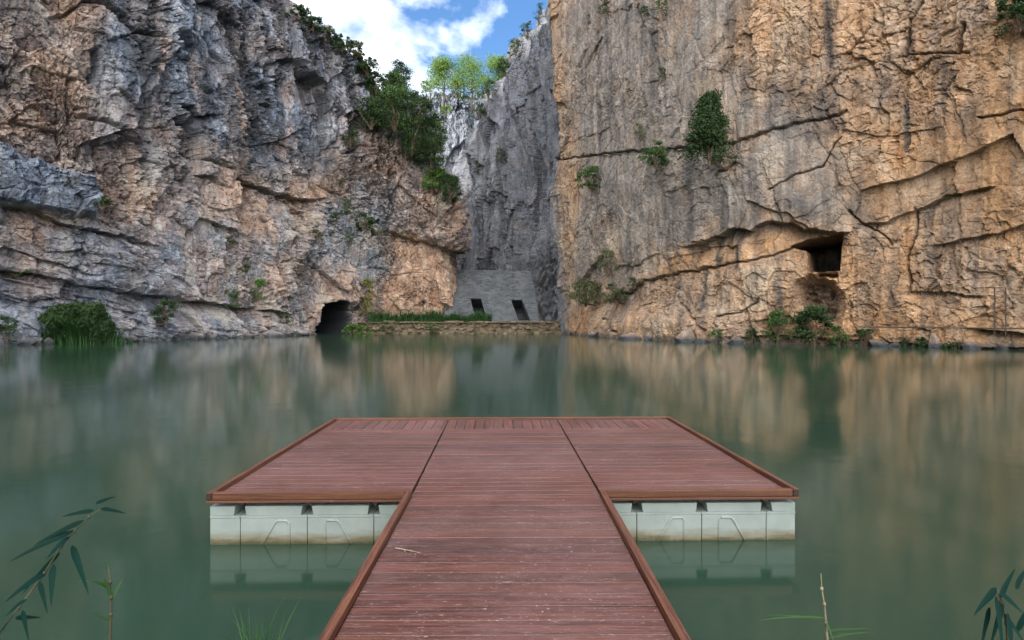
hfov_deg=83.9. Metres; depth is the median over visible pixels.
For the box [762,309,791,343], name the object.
bush
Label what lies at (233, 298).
shrub
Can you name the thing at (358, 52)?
shrub
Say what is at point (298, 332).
boulder
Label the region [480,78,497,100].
shrub
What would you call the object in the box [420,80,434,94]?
shrub
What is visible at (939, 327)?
cable
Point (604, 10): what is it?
shrub
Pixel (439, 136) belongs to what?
bush
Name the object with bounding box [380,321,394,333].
shrub
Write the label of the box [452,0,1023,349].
cliff
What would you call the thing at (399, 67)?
bush
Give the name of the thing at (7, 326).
shrub
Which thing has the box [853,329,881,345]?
bush
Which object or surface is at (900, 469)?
water
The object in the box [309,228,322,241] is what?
shrub
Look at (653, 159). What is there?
shrub
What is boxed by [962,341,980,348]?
boulder
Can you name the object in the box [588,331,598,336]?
boulder
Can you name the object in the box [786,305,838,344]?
bush
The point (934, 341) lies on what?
boulder
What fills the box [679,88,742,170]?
cliff tree
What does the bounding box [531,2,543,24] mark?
shrub
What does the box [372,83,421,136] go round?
bush
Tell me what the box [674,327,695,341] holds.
boulder
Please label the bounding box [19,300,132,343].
shrub
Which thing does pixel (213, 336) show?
boulder
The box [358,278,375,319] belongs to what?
shrub
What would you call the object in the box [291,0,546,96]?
sky
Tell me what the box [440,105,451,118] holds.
shrub
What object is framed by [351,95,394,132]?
bush
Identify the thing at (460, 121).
cliff back
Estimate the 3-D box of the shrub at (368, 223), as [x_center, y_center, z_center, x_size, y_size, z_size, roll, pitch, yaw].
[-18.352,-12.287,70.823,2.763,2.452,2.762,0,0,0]
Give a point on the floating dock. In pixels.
(527, 528)
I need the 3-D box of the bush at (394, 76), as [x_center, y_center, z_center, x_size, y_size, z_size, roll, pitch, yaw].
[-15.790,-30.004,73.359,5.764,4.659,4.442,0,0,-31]
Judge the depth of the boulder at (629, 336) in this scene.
50.10 m
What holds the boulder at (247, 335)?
in the water
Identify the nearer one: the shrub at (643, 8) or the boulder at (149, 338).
the boulder at (149, 338)
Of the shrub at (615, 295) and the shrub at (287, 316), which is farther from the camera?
the shrub at (287, 316)
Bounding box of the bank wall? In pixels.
[357,321,562,333]
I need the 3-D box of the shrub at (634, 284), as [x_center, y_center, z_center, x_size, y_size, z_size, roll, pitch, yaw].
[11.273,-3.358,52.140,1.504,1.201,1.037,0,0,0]
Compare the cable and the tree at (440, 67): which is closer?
the cable
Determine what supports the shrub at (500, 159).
on the cliff at (874, 176)
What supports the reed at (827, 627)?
in the water
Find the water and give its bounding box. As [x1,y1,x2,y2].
[0,333,1023,639]
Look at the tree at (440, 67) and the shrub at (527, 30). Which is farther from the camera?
the tree at (440, 67)
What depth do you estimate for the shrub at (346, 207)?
71.91 m
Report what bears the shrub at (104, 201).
on the cliff at (186, 138)
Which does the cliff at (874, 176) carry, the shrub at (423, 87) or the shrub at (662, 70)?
the shrub at (662, 70)
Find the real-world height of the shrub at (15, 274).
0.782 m
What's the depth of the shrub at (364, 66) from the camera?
72.17 m
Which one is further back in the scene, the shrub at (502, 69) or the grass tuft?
the shrub at (502, 69)
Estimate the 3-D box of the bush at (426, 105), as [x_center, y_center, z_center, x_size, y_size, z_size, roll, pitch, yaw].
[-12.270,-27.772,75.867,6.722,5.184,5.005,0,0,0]
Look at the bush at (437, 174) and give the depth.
76.08 m
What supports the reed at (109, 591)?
in the water
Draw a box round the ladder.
[985,287,1005,334]
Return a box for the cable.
[858,326,1023,328]
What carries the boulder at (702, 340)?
in the water
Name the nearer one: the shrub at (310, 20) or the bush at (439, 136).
the shrub at (310, 20)
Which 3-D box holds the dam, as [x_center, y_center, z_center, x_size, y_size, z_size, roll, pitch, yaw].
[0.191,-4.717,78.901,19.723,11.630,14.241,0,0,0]
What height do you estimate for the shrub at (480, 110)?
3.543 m
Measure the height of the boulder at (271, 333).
1.504 m
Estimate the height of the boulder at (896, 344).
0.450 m
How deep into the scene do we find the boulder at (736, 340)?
40.98 m
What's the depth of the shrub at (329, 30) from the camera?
68.24 m
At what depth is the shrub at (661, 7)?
47.91 m
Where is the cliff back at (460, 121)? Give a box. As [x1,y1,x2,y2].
[390,91,486,175]
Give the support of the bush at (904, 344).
on the cliff at (874, 176)
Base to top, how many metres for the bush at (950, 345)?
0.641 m
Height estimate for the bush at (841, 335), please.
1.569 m
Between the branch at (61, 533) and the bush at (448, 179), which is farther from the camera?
the bush at (448, 179)
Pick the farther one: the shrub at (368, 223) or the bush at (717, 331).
the shrub at (368, 223)
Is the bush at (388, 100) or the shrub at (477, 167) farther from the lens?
the shrub at (477, 167)
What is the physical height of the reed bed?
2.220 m
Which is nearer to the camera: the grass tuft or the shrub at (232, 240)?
the grass tuft
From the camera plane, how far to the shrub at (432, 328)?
68.95 m
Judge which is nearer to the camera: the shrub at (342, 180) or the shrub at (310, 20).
the shrub at (310, 20)
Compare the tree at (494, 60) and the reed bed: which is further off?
the tree at (494, 60)
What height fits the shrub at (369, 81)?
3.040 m
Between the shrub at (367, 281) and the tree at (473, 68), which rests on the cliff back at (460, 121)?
the tree at (473, 68)
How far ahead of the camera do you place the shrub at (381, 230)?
71.83 m
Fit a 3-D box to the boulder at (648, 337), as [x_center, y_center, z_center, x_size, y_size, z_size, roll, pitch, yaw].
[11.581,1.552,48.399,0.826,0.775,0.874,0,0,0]
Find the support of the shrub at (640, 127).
on the cliff at (874, 176)
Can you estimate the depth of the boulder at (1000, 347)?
32.56 m
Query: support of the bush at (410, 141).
on the cliff at (186, 138)
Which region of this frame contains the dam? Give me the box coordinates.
[444,257,558,321]
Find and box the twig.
[395,547,420,553]
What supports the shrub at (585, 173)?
on the cliff at (874, 176)
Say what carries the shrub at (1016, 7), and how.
on the cliff at (874, 176)
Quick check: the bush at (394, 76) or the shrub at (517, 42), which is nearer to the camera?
the bush at (394, 76)
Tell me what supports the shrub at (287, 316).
on the cliff at (186, 138)
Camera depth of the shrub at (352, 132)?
70.62 m
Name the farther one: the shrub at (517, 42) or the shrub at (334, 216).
the shrub at (517, 42)
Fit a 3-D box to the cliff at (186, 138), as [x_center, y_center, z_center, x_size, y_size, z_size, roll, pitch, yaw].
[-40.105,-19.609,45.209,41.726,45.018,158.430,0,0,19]
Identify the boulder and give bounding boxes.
[17,338,36,344]
[42,338,53,343]
[125,335,138,341]
[143,336,151,340]
[189,331,205,338]
[207,333,217,338]
[242,332,254,337]
[262,330,284,336]
[295,329,308,335]
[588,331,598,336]
[618,333,638,338]
[644,334,652,339]
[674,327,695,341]
[696,338,707,342]
[728,336,744,343]
[868,340,888,346]
[888,342,900,346]
[928,333,941,347]
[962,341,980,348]
[994,345,1008,349]
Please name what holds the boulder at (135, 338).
in the water
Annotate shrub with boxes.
[0,315,18,343]
[5,266,34,277]
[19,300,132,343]
[93,196,112,209]
[150,299,181,326]
[219,287,240,308]
[226,235,235,244]
[242,262,252,272]
[251,278,267,301]
[280,309,293,323]
[284,4,311,21]
[299,15,326,33]
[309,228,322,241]
[318,24,338,42]
[327,213,338,225]
[330,33,354,54]
[339,178,344,191]
[340,127,359,147]
[341,198,354,215]
[341,324,373,333]
[344,40,365,60]
[344,231,356,244]
[353,56,380,79]
[354,211,374,230]
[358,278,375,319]
[364,70,390,95]
[375,228,386,239]
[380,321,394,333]
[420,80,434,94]
[424,322,442,333]
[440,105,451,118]
[447,79,462,93]
[470,160,479,174]
[471,101,486,118]
[476,76,491,90]
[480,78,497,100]
[493,55,510,77]
[494,146,507,163]
[507,38,521,56]
[519,21,532,40]
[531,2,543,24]
[566,277,600,306]
[574,165,601,188]
[594,248,617,275]
[597,0,608,15]
[600,282,627,304]
[627,277,641,289]
[633,122,645,141]
[637,140,669,168]
[638,5,648,16]
[654,0,668,14]
[658,67,665,77]
[993,0,1023,36]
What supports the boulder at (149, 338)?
in the water
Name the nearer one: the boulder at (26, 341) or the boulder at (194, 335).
the boulder at (26, 341)
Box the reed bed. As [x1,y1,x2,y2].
[363,305,493,321]
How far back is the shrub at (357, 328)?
69.36 m
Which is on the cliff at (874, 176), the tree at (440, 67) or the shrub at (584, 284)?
the shrub at (584, 284)
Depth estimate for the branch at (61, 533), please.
1.87 m
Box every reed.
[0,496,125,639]
[86,561,122,639]
[764,573,872,639]
[974,569,1023,639]
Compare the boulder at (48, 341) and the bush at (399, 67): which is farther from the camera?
the bush at (399, 67)
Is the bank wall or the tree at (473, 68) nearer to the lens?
the bank wall
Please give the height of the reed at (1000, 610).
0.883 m
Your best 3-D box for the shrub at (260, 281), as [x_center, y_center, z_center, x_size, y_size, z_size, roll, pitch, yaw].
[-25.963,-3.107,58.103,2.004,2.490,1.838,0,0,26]
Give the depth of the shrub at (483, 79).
135.98 m
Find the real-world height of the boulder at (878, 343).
0.767 m
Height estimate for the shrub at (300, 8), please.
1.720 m
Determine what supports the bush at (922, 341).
on the cliff at (874, 176)
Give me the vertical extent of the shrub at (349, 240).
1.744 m
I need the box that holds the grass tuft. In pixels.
[223,598,300,639]
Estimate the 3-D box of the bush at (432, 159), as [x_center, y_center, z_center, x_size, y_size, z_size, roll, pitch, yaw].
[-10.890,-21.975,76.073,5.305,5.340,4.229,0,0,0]
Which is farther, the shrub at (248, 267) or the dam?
the dam
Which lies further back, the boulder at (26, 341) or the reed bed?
the reed bed
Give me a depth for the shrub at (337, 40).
68.80 m
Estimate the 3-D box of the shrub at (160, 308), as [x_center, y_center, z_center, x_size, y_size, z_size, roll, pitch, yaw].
[-28.662,-0.634,47.032,2.086,2.382,2.508,0,0,-41]
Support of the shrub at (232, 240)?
on the cliff at (186, 138)
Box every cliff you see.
[0,0,472,345]
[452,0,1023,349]
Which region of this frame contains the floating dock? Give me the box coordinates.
[206,416,798,639]
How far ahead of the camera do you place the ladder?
31.99 m
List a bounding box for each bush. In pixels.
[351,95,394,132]
[366,70,413,106]
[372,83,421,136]
[385,115,438,160]
[387,59,414,96]
[397,89,443,132]
[412,136,448,175]
[417,111,450,155]
[420,167,446,193]
[438,172,462,203]
[708,329,722,342]
[745,328,758,341]
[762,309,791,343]
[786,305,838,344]
[826,324,851,344]
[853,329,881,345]
[901,335,908,346]
[912,336,928,346]
[941,341,961,348]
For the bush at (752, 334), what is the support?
on the cliff at (874, 176)
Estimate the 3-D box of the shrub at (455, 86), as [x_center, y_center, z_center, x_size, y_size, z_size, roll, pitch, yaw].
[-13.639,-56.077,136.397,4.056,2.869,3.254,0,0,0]
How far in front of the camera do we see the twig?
3.27 m

